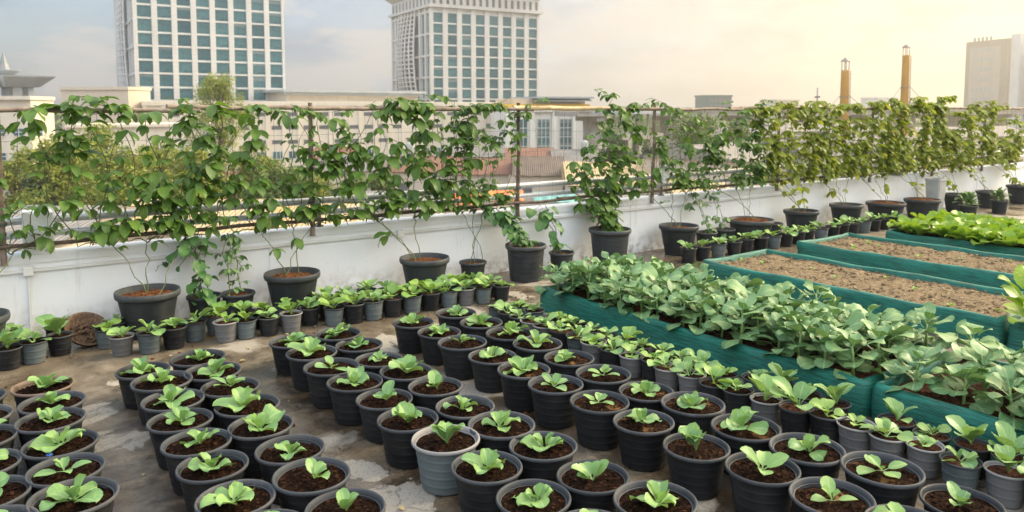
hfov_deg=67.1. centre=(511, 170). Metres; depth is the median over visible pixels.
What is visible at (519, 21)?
window
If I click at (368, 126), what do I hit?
window
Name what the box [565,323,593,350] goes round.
potted seedling
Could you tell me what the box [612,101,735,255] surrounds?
potted vine
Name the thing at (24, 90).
window
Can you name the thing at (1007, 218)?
lettuce plant
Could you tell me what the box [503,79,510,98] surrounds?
window
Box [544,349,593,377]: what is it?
potted cabbage
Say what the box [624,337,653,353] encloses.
potted seedling
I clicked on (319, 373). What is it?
potted cabbage
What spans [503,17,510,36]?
window
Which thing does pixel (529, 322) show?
potted seedling
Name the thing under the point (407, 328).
potted cabbage
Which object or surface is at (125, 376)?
potted cabbage
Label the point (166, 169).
tree
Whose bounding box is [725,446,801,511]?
potted cabbage
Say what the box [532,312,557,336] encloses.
potted seedling
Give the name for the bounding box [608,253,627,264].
kale plant
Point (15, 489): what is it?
potted cabbage
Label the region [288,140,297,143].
window
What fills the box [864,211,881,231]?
potted seedling
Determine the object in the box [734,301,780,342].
kale plant
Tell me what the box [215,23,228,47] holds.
window
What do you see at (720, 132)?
warehouse
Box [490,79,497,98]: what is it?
window
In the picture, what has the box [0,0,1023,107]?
sky
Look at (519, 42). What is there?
window
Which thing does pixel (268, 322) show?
potted seedling
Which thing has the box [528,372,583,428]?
potted cabbage
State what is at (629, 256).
kale plant
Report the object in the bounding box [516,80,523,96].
window
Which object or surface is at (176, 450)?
potted cabbage
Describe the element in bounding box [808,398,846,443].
potted seedling
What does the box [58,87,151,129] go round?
parapet block
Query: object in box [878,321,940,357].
kale plant
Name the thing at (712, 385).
potted seedling
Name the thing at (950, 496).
potted cabbage
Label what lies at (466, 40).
window
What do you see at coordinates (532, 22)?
window
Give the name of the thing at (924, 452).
potted seedling
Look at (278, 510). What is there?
potted cabbage
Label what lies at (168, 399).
potted cabbage
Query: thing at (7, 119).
ledge block
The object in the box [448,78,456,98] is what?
window
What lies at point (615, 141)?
tree
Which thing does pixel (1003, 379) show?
kale plant
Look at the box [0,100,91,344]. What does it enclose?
potted vine
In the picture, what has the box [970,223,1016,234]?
lettuce plant
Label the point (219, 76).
window
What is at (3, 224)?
bamboo trellis
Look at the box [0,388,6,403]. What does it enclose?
potted cabbage
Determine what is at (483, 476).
potted cabbage
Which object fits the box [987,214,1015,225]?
lettuce plant
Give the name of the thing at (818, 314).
kale plant
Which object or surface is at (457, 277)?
potted seedling
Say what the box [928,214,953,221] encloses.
lettuce plant
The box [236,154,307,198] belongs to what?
tree
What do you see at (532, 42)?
window
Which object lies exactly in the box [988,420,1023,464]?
potted seedling
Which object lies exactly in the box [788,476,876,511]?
potted cabbage
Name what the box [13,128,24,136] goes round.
window
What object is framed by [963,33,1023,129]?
hotel tower
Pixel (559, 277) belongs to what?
kale plant
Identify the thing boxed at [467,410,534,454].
potted cabbage
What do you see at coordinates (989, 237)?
lettuce plant
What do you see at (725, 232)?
potted vine
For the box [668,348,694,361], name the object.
potted seedling
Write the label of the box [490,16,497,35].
window
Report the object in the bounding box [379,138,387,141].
window
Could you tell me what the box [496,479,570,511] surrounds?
potted cabbage
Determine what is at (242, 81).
window
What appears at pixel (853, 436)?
potted seedling
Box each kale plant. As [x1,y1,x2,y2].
[534,261,574,293]
[550,256,588,297]
[561,259,610,299]
[565,262,604,294]
[586,263,629,293]
[587,258,607,282]
[587,278,625,307]
[592,251,622,272]
[597,272,641,315]
[605,259,644,305]
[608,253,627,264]
[611,272,661,305]
[616,253,637,277]
[617,278,667,320]
[620,258,660,286]
[625,270,641,280]
[627,257,648,277]
[638,284,678,322]
[640,263,683,316]
[642,255,671,286]
[650,260,670,298]
[652,274,689,303]
[653,279,703,316]
[657,286,705,330]
[661,262,697,286]
[671,289,715,317]
[674,295,723,334]
[679,269,709,309]
[684,263,708,278]
[689,262,718,288]
[694,275,714,294]
[694,290,741,330]
[700,279,745,305]
[703,295,749,338]
[705,273,750,305]
[709,272,740,291]
[710,292,770,349]
[719,303,765,331]
[724,289,755,319]
[727,279,776,326]
[728,276,764,288]
[731,286,760,301]
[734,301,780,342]
[750,312,805,356]
[759,293,795,333]
[760,292,785,301]
[762,304,812,349]
[763,315,828,358]
[774,281,804,304]
[779,309,834,355]
[781,292,815,329]
[782,302,831,343]
[791,279,843,320]
[794,323,857,368]
[800,313,871,364]
[803,303,861,348]
[808,299,819,315]
[820,328,889,378]
[824,300,845,314]
[827,309,886,354]
[834,307,864,331]
[844,302,881,332]
[845,319,915,378]
[849,303,904,348]
[861,321,912,361]
[876,314,924,346]
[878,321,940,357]
[878,343,952,393]
[905,302,956,348]
[928,361,994,414]
[930,319,1007,364]
[940,339,1023,407]
[973,365,1023,430]
[977,341,1023,388]
[1005,378,1023,418]
[1006,359,1023,417]
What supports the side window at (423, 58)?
in the tower block at (471, 50)
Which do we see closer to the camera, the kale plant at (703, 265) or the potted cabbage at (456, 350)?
the potted cabbage at (456, 350)
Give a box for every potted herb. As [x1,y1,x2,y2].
[952,191,981,214]
[986,187,1011,213]
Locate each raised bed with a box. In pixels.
[540,277,946,416]
[703,249,1023,344]
[796,233,1023,291]
[871,351,1023,459]
[885,228,1023,255]
[1007,316,1023,352]
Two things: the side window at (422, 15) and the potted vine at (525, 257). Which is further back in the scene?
the side window at (422, 15)
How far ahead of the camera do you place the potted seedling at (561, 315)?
5.57 m
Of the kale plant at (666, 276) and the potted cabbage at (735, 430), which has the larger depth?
the kale plant at (666, 276)
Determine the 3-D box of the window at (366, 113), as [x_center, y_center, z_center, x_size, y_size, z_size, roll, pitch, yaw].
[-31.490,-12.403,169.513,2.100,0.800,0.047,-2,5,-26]
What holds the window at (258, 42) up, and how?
in the tower block at (173, 50)
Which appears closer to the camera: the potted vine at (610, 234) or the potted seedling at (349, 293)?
the potted seedling at (349, 293)
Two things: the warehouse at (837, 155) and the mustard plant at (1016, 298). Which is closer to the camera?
the mustard plant at (1016, 298)
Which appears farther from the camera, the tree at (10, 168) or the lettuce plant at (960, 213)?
the tree at (10, 168)
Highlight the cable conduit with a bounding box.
[0,191,800,336]
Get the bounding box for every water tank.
[405,142,414,153]
[581,140,588,148]
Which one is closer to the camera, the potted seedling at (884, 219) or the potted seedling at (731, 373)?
the potted seedling at (731, 373)
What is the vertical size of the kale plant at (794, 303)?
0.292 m
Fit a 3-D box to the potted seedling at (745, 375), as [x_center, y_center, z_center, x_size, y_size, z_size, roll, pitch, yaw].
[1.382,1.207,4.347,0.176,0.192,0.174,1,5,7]
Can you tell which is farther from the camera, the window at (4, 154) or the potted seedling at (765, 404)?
the window at (4, 154)
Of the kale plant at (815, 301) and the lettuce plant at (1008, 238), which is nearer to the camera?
the kale plant at (815, 301)
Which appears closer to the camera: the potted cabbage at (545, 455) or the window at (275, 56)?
the potted cabbage at (545, 455)
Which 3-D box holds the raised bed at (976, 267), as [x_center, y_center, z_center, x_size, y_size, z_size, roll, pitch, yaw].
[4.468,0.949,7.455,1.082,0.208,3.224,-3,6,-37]
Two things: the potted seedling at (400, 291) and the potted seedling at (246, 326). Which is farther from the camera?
the potted seedling at (400, 291)
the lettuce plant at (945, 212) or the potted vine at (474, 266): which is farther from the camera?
the lettuce plant at (945, 212)
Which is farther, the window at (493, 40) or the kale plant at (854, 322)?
the window at (493, 40)
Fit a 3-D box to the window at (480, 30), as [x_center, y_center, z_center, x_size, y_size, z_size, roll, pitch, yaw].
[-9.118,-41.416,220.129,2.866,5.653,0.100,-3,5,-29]
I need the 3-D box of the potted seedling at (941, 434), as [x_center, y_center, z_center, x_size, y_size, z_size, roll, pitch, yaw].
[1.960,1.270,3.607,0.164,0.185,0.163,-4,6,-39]
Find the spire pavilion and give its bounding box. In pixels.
[0,52,55,95]
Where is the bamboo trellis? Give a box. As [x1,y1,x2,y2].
[0,102,1023,265]
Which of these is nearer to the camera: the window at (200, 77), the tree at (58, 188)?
the tree at (58, 188)
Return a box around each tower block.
[114,0,285,100]
[385,0,543,101]
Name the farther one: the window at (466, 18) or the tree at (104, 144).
the window at (466, 18)
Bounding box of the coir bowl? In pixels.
[63,312,106,345]
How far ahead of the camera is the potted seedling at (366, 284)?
6.43 m
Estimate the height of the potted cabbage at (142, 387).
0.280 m
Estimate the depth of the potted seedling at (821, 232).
9.65 m
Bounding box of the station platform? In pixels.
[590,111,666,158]
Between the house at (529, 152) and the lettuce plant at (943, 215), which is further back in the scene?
the house at (529, 152)
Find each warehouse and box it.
[640,141,790,194]
[666,126,799,147]
[761,137,880,181]
[763,122,869,138]
[798,129,931,141]
[867,139,1023,175]
[909,126,1023,161]
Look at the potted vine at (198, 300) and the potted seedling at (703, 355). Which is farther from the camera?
the potted vine at (198, 300)
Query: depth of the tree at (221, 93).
65.81 m
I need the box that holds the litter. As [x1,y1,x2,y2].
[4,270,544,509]
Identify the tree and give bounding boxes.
[3,142,37,213]
[14,133,93,204]
[19,148,62,195]
[48,121,122,204]
[75,144,162,204]
[137,141,182,191]
[166,144,228,198]
[169,70,269,198]
[228,152,236,197]
[232,139,285,198]
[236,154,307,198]
[284,165,340,197]
[336,171,369,202]
[361,171,393,190]
[597,128,634,160]
[638,142,660,158]
[665,107,732,148]
[724,118,754,141]
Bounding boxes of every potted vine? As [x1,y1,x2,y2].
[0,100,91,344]
[3,95,272,339]
[156,236,221,317]
[168,101,383,313]
[213,231,255,317]
[270,94,491,288]
[443,97,549,278]
[469,203,546,282]
[526,205,573,272]
[566,89,649,261]
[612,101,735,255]
[647,98,786,245]
[684,191,717,250]
[703,189,735,246]
[749,101,828,229]
[799,101,872,222]
[842,98,912,218]
[876,103,941,217]
[910,95,973,211]
[944,101,1009,207]
[977,100,1023,203]
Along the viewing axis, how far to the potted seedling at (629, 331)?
5.07 m
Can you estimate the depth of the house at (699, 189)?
74.39 m
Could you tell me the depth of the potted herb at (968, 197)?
11.45 m
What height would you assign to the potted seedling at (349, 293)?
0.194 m
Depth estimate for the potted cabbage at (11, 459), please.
3.21 m
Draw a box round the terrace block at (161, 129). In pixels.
[65,122,226,184]
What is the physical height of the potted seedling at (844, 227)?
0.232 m
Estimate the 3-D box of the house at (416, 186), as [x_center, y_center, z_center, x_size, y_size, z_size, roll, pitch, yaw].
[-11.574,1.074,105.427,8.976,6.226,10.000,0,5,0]
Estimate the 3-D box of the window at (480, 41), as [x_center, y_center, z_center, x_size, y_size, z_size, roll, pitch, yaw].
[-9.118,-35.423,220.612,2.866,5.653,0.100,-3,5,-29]
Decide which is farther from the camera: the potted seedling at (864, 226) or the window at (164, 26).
the window at (164, 26)
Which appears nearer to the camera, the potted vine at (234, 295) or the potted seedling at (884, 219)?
the potted vine at (234, 295)
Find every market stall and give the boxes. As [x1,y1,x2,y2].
[443,194,480,213]
[489,190,523,208]
[533,191,576,204]
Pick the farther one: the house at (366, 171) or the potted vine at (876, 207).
the house at (366, 171)
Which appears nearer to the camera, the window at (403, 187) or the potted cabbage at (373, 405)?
the potted cabbage at (373, 405)
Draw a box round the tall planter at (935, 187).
[924,177,947,211]
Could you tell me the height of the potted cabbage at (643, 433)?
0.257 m
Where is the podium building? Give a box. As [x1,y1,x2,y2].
[141,101,497,169]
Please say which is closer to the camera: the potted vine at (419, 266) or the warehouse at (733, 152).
the potted vine at (419, 266)
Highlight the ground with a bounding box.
[3,130,659,212]
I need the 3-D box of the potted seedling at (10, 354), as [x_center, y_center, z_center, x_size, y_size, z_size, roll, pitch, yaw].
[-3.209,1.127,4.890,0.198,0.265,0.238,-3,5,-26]
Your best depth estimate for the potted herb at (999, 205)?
12.10 m
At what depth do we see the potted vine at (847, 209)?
10.63 m
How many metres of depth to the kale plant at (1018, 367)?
3.88 m
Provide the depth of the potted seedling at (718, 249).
8.51 m
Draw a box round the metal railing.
[5,149,1023,239]
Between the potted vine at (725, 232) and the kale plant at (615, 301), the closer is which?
the kale plant at (615, 301)
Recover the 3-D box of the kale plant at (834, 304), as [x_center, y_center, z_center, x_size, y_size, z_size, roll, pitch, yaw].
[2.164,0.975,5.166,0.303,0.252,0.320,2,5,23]
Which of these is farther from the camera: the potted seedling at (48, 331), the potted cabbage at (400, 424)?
the potted seedling at (48, 331)
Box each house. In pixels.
[5,205,135,251]
[101,199,289,242]
[265,203,365,228]
[313,146,353,179]
[315,154,389,191]
[363,191,445,219]
[389,156,457,193]
[441,147,504,157]
[455,158,511,208]
[505,147,553,183]
[512,156,563,206]
[550,149,606,161]
[561,161,656,201]
[658,179,729,193]
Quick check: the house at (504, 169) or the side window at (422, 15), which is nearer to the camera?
the house at (504, 169)
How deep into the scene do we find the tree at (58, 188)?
53.57 m
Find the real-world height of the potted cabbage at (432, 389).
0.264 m
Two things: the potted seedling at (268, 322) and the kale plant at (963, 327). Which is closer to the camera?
the kale plant at (963, 327)
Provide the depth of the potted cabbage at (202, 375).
4.23 m
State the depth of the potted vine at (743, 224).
9.42 m
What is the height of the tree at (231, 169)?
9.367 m
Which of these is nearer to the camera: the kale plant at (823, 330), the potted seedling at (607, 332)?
the kale plant at (823, 330)
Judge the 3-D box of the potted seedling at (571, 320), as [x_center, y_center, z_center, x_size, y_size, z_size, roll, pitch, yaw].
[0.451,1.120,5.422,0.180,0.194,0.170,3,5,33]
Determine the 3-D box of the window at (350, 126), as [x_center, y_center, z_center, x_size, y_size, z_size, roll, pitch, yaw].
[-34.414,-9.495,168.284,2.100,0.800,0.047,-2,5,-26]
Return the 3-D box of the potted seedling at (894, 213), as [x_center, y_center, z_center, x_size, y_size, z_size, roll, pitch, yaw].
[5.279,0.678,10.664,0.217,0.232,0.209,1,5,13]
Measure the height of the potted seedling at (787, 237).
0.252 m
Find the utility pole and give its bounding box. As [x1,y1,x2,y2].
[814,88,819,132]
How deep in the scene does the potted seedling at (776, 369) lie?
4.22 m
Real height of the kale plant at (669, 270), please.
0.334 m
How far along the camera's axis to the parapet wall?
6.95 m
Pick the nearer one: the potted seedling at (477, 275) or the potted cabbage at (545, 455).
the potted cabbage at (545, 455)
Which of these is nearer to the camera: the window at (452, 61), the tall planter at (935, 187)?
the tall planter at (935, 187)
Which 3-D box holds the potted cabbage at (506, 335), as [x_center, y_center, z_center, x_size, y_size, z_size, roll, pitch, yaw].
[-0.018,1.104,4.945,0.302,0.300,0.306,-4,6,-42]
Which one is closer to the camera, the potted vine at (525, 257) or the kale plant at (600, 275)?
the kale plant at (600, 275)
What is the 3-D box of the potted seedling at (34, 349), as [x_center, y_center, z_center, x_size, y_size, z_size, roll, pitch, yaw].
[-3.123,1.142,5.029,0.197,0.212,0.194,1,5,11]
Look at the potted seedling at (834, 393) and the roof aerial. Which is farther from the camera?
the roof aerial
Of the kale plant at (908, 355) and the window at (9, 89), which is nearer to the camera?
the kale plant at (908, 355)
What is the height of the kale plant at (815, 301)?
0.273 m
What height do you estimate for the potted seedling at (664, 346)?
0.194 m
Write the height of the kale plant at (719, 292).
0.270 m
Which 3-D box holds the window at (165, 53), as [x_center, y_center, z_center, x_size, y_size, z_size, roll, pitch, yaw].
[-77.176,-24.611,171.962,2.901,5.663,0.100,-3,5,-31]
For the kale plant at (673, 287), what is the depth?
5.52 m
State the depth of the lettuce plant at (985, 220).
8.90 m
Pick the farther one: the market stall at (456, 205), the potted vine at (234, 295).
the market stall at (456, 205)
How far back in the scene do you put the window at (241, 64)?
180.46 m
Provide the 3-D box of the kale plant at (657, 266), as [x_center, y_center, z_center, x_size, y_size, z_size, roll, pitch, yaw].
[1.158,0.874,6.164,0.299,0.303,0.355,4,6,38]
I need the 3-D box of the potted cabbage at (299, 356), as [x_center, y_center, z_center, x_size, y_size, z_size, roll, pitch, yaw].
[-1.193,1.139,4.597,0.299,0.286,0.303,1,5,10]
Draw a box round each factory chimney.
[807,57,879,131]
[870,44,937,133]
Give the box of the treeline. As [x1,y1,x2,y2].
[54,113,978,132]
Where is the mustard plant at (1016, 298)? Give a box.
[995,264,1023,323]
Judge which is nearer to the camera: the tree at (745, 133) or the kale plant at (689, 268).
the kale plant at (689, 268)
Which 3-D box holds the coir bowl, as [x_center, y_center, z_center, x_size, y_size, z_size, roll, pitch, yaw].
[-2.995,1.141,5.418,0.300,0.111,0.300,14,33,-37]
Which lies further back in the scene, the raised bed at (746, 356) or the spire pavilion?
the spire pavilion
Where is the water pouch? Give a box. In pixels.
[661,162,668,181]
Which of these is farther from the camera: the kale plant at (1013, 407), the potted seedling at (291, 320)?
the potted seedling at (291, 320)
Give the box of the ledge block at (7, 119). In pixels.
[0,96,54,163]
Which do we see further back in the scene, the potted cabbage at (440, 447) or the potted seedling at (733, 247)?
the potted seedling at (733, 247)
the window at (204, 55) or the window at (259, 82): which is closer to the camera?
the window at (204, 55)
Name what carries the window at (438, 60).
in the tower block at (471, 50)
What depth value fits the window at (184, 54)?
174.06 m
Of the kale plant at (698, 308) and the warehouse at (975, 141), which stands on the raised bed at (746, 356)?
the kale plant at (698, 308)
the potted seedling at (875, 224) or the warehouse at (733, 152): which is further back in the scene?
the warehouse at (733, 152)
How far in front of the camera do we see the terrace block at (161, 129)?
122.65 m
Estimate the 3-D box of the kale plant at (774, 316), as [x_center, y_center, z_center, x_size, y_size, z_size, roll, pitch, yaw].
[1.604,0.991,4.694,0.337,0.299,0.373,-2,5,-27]
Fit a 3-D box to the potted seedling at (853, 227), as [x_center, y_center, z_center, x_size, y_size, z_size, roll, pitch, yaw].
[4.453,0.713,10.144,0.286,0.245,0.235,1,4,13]
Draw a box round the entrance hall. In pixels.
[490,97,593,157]
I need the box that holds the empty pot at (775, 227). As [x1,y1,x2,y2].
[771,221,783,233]
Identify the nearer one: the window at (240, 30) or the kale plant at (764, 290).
the kale plant at (764, 290)
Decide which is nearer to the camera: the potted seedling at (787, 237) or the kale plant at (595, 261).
the kale plant at (595, 261)
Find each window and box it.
[2,152,6,160]
[7,87,12,95]
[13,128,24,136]
[22,88,27,95]
[136,0,150,16]
[137,18,151,44]
[138,46,152,71]
[139,74,153,99]
[157,0,170,17]
[157,19,171,45]
[158,47,172,72]
[159,74,173,99]
[176,0,190,19]
[177,20,191,46]
[178,48,191,72]
[179,75,192,99]
[196,0,209,20]
[196,22,210,46]
[197,48,210,73]
[198,75,211,99]
[215,0,227,21]
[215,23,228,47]
[216,49,229,73]
[217,76,229,99]
[233,0,245,22]
[234,24,246,48]
[235,50,247,74]
[235,76,247,99]
[251,0,263,23]
[252,25,264,48]
[252,50,264,74]
[253,76,265,99]
[269,0,280,24]
[269,26,281,49]
[270,51,282,74]
[271,77,282,89]
[272,126,281,129]
[272,140,281,143]
[272,151,282,158]
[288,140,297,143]
[288,151,297,158]
[319,125,328,128]
[349,125,358,128]
[364,112,372,115]
[364,125,372,128]
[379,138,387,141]
[398,183,407,190]
[422,15,423,33]
[422,36,423,54]
[423,58,424,76]
[423,79,424,97]
[433,12,442,32]
[433,34,442,54]
[434,56,442,76]
[434,78,442,97]
[448,13,456,33]
[448,35,456,55]
[448,57,456,76]
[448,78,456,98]
[462,14,470,34]
[462,36,470,55]
[462,57,470,76]
[462,79,470,98]
[476,15,484,34]
[476,36,484,56]
[476,58,484,77]
[476,79,484,98]
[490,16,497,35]
[490,37,497,56]
[490,58,497,77]
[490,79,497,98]
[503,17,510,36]
[503,38,510,57]
[503,59,510,77]
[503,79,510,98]
[514,119,527,147]
[516,18,523,36]
[516,38,523,57]
[516,59,523,78]
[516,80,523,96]
[522,188,531,192]
[529,18,536,37]
[529,39,536,58]
[529,60,536,78]
[529,80,536,96]
[537,119,549,147]
[559,119,571,149]
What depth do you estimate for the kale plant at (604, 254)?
6.62 m
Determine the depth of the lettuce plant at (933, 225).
9.03 m
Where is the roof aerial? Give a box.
[535,128,539,155]
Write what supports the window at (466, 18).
in the tower block at (471, 50)
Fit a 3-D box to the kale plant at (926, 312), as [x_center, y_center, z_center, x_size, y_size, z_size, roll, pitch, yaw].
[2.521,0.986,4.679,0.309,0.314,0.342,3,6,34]
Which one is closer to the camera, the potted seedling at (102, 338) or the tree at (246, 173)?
the potted seedling at (102, 338)
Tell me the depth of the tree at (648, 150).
113.91 m
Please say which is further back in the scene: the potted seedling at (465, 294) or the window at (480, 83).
the window at (480, 83)
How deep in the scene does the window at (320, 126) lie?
165.30 m
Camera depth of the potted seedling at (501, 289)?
6.59 m
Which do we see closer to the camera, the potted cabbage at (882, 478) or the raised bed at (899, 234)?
the potted cabbage at (882, 478)
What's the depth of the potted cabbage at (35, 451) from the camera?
3.33 m
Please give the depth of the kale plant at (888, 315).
4.74 m
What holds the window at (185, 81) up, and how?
in the tower block at (173, 50)
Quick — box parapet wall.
[0,162,1023,337]
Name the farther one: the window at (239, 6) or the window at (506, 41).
the window at (506, 41)
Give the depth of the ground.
249.52 m
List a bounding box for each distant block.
[694,95,732,118]
[760,99,799,120]
[860,97,899,119]
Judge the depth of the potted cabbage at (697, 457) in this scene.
3.27 m
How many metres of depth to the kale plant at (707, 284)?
5.76 m
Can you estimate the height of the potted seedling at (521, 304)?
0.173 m
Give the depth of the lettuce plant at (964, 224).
8.86 m
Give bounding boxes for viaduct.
[554,109,1023,148]
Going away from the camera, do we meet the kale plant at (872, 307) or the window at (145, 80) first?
the kale plant at (872, 307)
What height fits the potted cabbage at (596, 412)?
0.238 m
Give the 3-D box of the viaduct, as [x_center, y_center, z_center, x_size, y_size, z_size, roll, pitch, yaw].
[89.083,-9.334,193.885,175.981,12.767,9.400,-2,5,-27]
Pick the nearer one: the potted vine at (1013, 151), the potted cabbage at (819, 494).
the potted cabbage at (819, 494)
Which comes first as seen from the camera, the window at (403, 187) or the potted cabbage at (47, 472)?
the potted cabbage at (47, 472)
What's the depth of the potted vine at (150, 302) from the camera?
5.67 m
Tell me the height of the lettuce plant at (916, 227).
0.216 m
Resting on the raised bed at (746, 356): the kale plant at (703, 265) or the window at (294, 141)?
the kale plant at (703, 265)
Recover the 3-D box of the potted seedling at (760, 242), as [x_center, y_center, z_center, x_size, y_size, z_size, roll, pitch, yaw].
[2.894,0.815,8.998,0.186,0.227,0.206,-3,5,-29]
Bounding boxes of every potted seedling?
[0,328,22,370]
[3,322,26,344]
[15,328,51,364]
[35,314,73,355]
[44,316,68,346]
[92,318,121,349]
[102,313,125,332]
[106,326,135,356]
[135,319,165,354]
[160,317,186,349]
[177,307,213,341]
[204,301,233,335]
[212,311,238,342]
[230,300,254,317]
[234,311,257,339]
[251,302,275,329]
[256,307,279,335]
[275,297,297,325]
[278,300,304,332]
[296,296,319,325]
[312,285,333,313]
[315,290,341,320]
[318,297,345,325]
[335,285,356,303]
[335,290,357,317]
[341,294,366,323]
[355,278,377,295]
[356,289,373,313]
[362,291,387,320]
[375,286,395,311]
[377,280,400,289]
[378,283,403,316]
[390,283,410,308]
[398,285,427,313]
[409,279,430,305]
[418,279,447,310]
[431,277,448,302]
[433,274,461,307]
[446,272,470,300]
[452,278,477,305]
[460,272,482,298]
[474,278,495,303]
[478,274,501,296]
[487,301,507,317]
[492,279,514,301]
[494,299,516,325]
[508,308,530,326]
[509,299,528,312]
[520,315,536,329]
[523,302,544,316]
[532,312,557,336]
[545,320,573,349]
[546,311,568,322]
[561,315,587,330]
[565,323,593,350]
[580,333,606,363]
[585,321,601,334]
[595,326,618,343]
[597,338,625,366]
[610,326,642,344]
[619,342,644,378]
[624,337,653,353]
[640,350,668,381]
[646,342,674,354]
[647,350,681,391]
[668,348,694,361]
[669,356,706,391]
[677,240,696,262]
[689,349,718,376]
[692,239,714,260]
[695,363,733,402]
[710,236,726,257]
[711,363,738,379]
[720,378,754,413]
[726,235,742,254]
[737,232,757,252]
[741,369,773,403]
[748,373,786,424]
[751,230,768,249]
[764,229,781,248]
[768,362,798,399]
[769,375,816,432]
[778,225,797,246]
[788,225,808,243]
[797,383,823,402]
[800,225,816,239]
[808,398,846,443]
[809,221,828,238]
[813,382,854,415]
[825,221,841,236]
[833,218,849,234]
[836,413,875,453]
[840,215,862,233]
[855,216,871,232]
[860,417,913,457]
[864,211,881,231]
[877,213,895,229]
[877,397,917,452]
[885,211,902,227]
[905,435,945,478]
[912,422,951,465]
[939,445,982,489]
[945,415,993,478]
[983,444,1023,508]
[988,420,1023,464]
[1017,465,1023,473]
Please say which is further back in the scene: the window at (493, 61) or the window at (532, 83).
the window at (532, 83)
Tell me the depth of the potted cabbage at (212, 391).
4.03 m
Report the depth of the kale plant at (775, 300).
5.10 m
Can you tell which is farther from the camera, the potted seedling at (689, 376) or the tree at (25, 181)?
the tree at (25, 181)
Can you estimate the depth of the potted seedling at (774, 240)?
9.07 m
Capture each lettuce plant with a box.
[887,215,922,227]
[889,218,919,233]
[896,219,934,234]
[910,211,953,220]
[921,220,962,237]
[923,211,955,217]
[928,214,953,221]
[929,220,946,234]
[935,220,974,226]
[937,208,957,216]
[944,223,982,240]
[950,210,971,217]
[954,214,981,222]
[954,217,975,222]
[966,218,999,227]
[966,226,1001,245]
[967,223,988,234]
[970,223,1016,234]
[980,227,1023,246]
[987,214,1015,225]
[1001,217,1016,222]
[1002,224,1023,246]
[1012,219,1023,224]
[1014,237,1023,245]
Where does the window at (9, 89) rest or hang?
in the spire pavilion
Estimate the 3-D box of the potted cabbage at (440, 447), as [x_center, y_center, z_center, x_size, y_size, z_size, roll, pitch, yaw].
[-0.290,1.233,3.378,0.300,0.296,0.304,3,5,35]
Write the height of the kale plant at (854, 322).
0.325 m
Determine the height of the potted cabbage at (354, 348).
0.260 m
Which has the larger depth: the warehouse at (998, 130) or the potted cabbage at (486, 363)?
the warehouse at (998, 130)
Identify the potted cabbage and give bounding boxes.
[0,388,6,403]
[0,404,13,423]
[0,418,17,448]
[0,448,22,474]
[0,471,32,505]
[0,504,38,511]
[10,372,74,418]
[13,404,86,468]
[17,390,85,416]
[20,426,98,469]
[24,452,105,494]
[25,473,119,511]
[114,356,169,408]
[130,367,192,425]
[140,384,204,442]
[146,406,213,469]
[160,428,231,495]
[169,348,225,370]
[175,449,248,511]
[183,358,241,408]
[194,479,275,511]
[200,375,259,427]
[213,386,279,449]
[227,404,293,477]
[254,434,324,504]
[258,509,297,511]
[269,332,314,375]
[272,457,350,511]
[285,336,336,390]
[303,355,359,408]
[304,488,385,511]
[314,322,360,356]
[326,366,382,425]
[335,335,382,359]
[355,350,402,388]
[356,380,412,442]
[377,401,438,468]
[379,354,431,403]
[392,313,433,353]
[408,370,462,424]
[411,421,479,495]
[417,323,460,364]
[435,395,494,425]
[436,304,475,334]
[437,334,486,379]
[451,448,522,511]
[460,312,502,347]
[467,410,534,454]
[468,346,516,392]
[486,321,531,353]
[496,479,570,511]
[497,355,549,411]
[509,431,577,483]
[513,329,561,364]
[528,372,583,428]
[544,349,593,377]
[556,459,629,511]
[568,508,608,511]
[570,390,629,450]
[575,364,630,392]
[613,408,674,471]
[613,480,698,511]
[618,380,673,412]
[661,391,725,435]
[663,422,730,499]
[711,406,781,474]
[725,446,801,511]
[769,432,845,502]
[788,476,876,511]
[840,451,925,506]
[865,502,927,511]
[919,481,1005,511]
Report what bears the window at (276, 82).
in the tower block at (173, 50)
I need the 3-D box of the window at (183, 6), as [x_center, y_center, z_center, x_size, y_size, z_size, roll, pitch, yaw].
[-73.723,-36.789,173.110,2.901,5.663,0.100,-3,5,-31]
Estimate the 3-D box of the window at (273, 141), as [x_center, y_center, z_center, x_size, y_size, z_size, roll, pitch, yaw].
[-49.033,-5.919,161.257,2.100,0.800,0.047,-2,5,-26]

